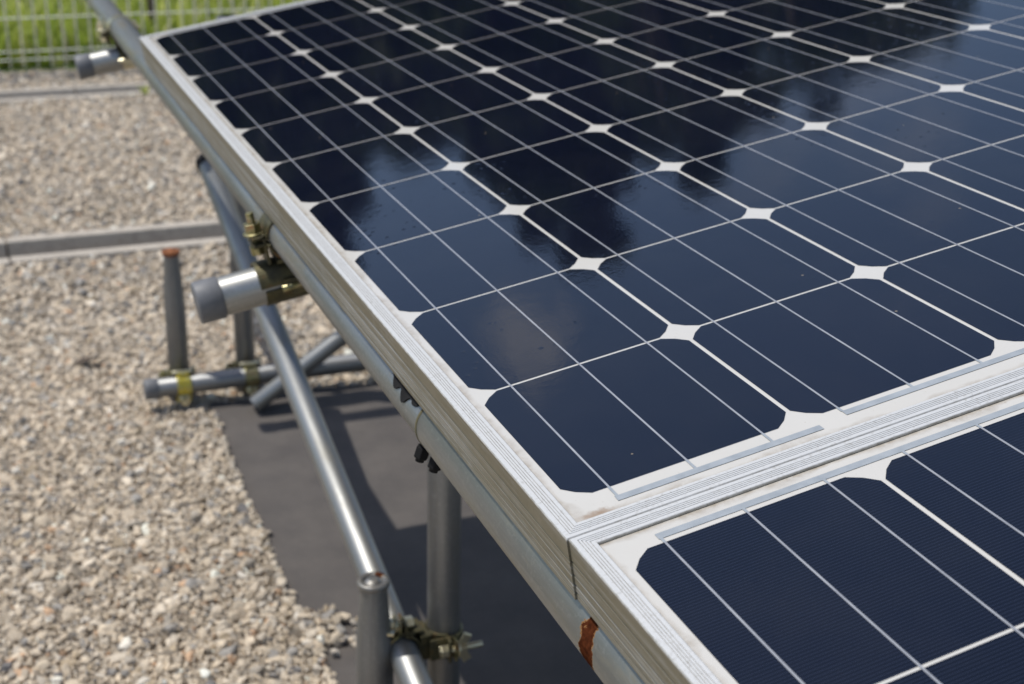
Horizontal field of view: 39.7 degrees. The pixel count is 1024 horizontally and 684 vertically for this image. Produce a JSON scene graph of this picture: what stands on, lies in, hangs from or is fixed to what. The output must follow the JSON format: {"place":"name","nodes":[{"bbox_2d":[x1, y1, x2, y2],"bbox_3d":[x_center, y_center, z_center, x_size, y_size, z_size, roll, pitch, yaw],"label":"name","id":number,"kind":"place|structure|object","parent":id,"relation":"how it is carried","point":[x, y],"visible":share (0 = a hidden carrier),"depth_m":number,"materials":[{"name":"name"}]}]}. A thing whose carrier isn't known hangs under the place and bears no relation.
{"place":"outdoors","nodes":[
{"label":"outdoors","id":0,"kind":"place"},
{"bbox_2d":[0,44,76,72],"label":"soil","id":1,"kind":"structure","parent":0,"point":[28,68],"depth_m":6.15,"materials":[{"name":"soil"}]},
{"bbox_2d":[0,0,295,68],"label":"fence","id":2,"kind":"object","parent":1,"relation":"on","point":[47,17],"visible":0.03,"depth_m":6.09,"materials":[{"name":"silver metal"}]},
{"bbox_2d":[146,0,154,27],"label":"fence post","id":3,"kind":"object","parent":1,"relation":"on","point":[150,6],"depth_m":6.44,"materials":[{"name":"grey metal"}]},
{"bbox_2d":[0,0,303,68],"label":"grass","id":4,"kind":"structure","parent":0,"point":[11,9],"depth_m":6.38,"materials":[{"name":"green plant"}]},
{"bbox_2d":[0,68,375,683],"bbox_3d":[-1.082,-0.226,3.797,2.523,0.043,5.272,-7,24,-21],"label":"gravel","id":5,"kind":"structure","parent":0,"point":[90,330],"depth_m":2.77,"materials":[{"name":"beige gravel"}]},
{"bbox_2d":[0,82,156,103],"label":"concrete gutter","id":6,"kind":"object","parent":5,"relation":"on","point":[61,93],"visible":0.11,"depth_m":5.71,"materials":[{"name":"grey concrete"}]},
{"bbox_2d":[74,354,102,363],"bbox_3d":[-0.932,0.037,3.116,0.064,0.013,0.023,-7,24,-21],"label":"dry leaf","id":7,"kind":"object","parent":5,"relation":"on","point":[82,360],"visible":1,"depth_m":3.11,"materials":[{"name":"brown"}]},
{"bbox_2d":[0,219,226,267],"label":"concrete gutter","id":8,"kind":"object","parent":5,"relation":"on","point":[75,245],"visible":0.12,"depth_m":3.95,"materials":[{"name":"grey concrete"}]},
{"bbox_2d":[135,85,149,94],"bbox_3d":[-1.474,-1.005,5.657,0.068,0.048,0.046,-7,24,-21],"label":"weed","id":9,"kind":"object","parent":5,"relation":"on","point":[145,90],"visible":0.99,"depth_m":5.66,"materials":[{"name":"green plant"}]},
{"bbox_2d":[161,248,189,400],"bbox_3d":[-0.692,0.014,2.933,0.043,0.432,0.043,-7,24,-21],"label":"ground stake","id":10,"kind":"object","parent":5,"relation":"on","point":[176,325],"visible":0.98,"depth_m":2.89,"materials":[{"name":"metal"}]},
{"bbox_2d":[157,365,195,405],"bbox_3d":[-0.697,0.086,2.937,0.078,0.075,0.096,-1,22,-6],"label":"pipe clamp","id":11,"kind":"object","parent":10,"relation":"attached to","point":[184,383],"visible":0.74,"depth_m":2.91,"materials":[{"name":"yellow metal"}]},
{"bbox_2d":[143,354,366,399],"bbox_3d":[-0.054,0.008,3.157,1.501,0.044,0.044,-7,24,-21],"label":"scaffold pipe","id":12,"kind":"object","parent":11,"relation":"attached to","point":[155,388],"visible":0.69,"depth_m":2.94,"materials":[{"name":"metal"}]},
{"bbox_2d":[216,14,255,392],"bbox_3d":[-0.557,-0.262,2.880,0.042,0.790,0.042,-7,24,-21],"label":"scaffold pipe","id":13,"kind":"object","parent":5,"relation":"on","point":[244,335],"visible":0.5,"depth_m":2.96,"materials":[{"name":"metal"}]},
{"bbox_2d":[225,356,261,395],"bbox_3d":[-0.562,0.069,2.989,0.078,0.075,0.105,-7,24,-21],"label":"pipe clamp","id":14,"kind":"object","parent":13,"relation":"attached to","point":[251,388],"visible":0.77,"depth_m":2.96,"materials":[{"name":"metal"}]},
{"bbox_2d":[356,572,393,683],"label":"ground stake","id":15,"kind":"object","parent":5,"relation":"on","point":[373,651],"visible":1,"depth_m":1.77,"materials":[{"name":"metal"}]},
{"bbox_2d":[210,383,603,683],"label":"weed mat","id":16,"kind":"object","parent":5,"relation":"on","point":[508,620],"visible":0.24,"depth_m":2.46,"materials":[{"name":"grey fabric"}]},
{"bbox_2d":[249,331,345,411],"bbox_3d":[-0.164,-0.161,2.993,0.950,0.036,0.035,-39,34,-11],"label":"scaffold pipe","id":17,"kind":"object","parent":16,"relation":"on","point":[310,361],"visible":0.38,"depth_m":2.92,"materials":[{"name":"metal"}]},
{"bbox_2d":[427,454,461,683],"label":"scaffold pipe","id":18,"kind":"object","parent":16,"relation":"on","point":[444,501],"visible":0.27,"depth_m":1.77,"materials":[{"name":"metal"}]},
{"bbox_2d":[190,267,284,323],"bbox_3d":[0.199,-0.204,1.661,1.161,0.046,0.046,-17,27,-16],"label":"scaffold pipe","id":19,"kind":"object","parent":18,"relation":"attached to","point":[215,298],"visible":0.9,"depth_m":1.49,"materials":[{"name":"metal"}]},
{"bbox_2d":[243,211,308,305],"bbox_3d":[-0.241,-0.097,1.521,0.086,0.111,0.078,-17,27,-16],"label":"pipe clamp","id":20,"kind":"object","parent":19,"relation":"attached to","point":[274,270],"visible":0.56,"depth_m":1.50,"materials":[{"name":"metal"}]},
{"bbox_2d":[85,0,644,683],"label":"scaffold pipe","id":21,"kind":"object","parent":20,"relation":"attached to","point":[601,654],"visible":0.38,"depth_m":1.02,"materials":[{"name":"metal"}]},
{"bbox_2d":[96,14,139,69],"bbox_3d":[-0.727,-0.557,2.633,0.078,0.111,0.078,-17,27,-16],"label":"pipe clamp","id":22,"kind":"object","parent":21,"relation":"attached to","point":[103,28],"visible":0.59,"depth_m":2.61,"materials":[{"name":"metal"}]},
{"bbox_2d":[74,47,123,79],"bbox_3d":[-0.277,-0.667,2.776,1.147,0.046,0.046,-17,27,-16],"label":"scaffold pipe","id":23,"kind":"object","parent":22,"relation":"attached to","point":[93,64],"visible":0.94,"depth_m":2.61,"materials":[{"name":"metal"}]},
{"bbox_2d":[393,373,418,406],"bbox_3d":[-0.082,0.038,1.092,0.012,0.012,0.064,-17,27,-16],"label":"rubber strip","id":24,"kind":"object","parent":21,"relation":"attached to","point":[405,395],"visible":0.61,"depth_m":1.09,"materials":[{"name":"black rubber"}]},
{"bbox_2d":[414,443,428,462],"bbox_3d":[-0.067,0.081,1.085,0.012,0.024,0.010,11,16,-27],"label":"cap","id":25,"kind":"object","parent":21,"relation":"attached to","point":[421,454],"visible":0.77,"depth_m":1.08,"materials":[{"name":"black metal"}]},
{"bbox_2d":[428,457,440,473],"bbox_3d":[-0.056,0.087,1.068,0.012,0.024,0.010,11,16,-27],"label":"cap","id":26,"kind":"object","parent":21,"relation":"attached to","point":[433,467],"visible":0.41,"depth_m":1.07,"materials":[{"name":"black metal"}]},
{"bbox_2d":[139,0,1023,599],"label":"solar panel","id":27,"kind":"object","parent":21,"relation":"on","point":[581,266],"visible":1,"depth_m":1.23,"materials":[{"name":"glass"}]},
{"bbox_2d":[569,379,1023,683],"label":"solar panel","id":28,"kind":"object","parent":21,"relation":"on","point":[893,554],"visible":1,"depth_m":0.74,"materials":[{"name":"glass"}]},
{"bbox_2d":[387,613,482,662],"bbox_3d":[-0.113,0.380,1.810,0.139,0.074,0.078,-7,24,-21],"label":"pipe clamp","id":29,"kind":"object","parent":18,"relation":"attached to","point":[432,646],"visible":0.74,"depth_m":1.80,"materials":[{"name":"metal"}]},
{"bbox_2d":[196,153,432,683],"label":"scaffold pipe","id":30,"kind":"object","parent":29,"relation":"attached to","point":[408,663],"visible":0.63,"depth_m":2.10,"materials":[{"name":"metal"}]}
]}

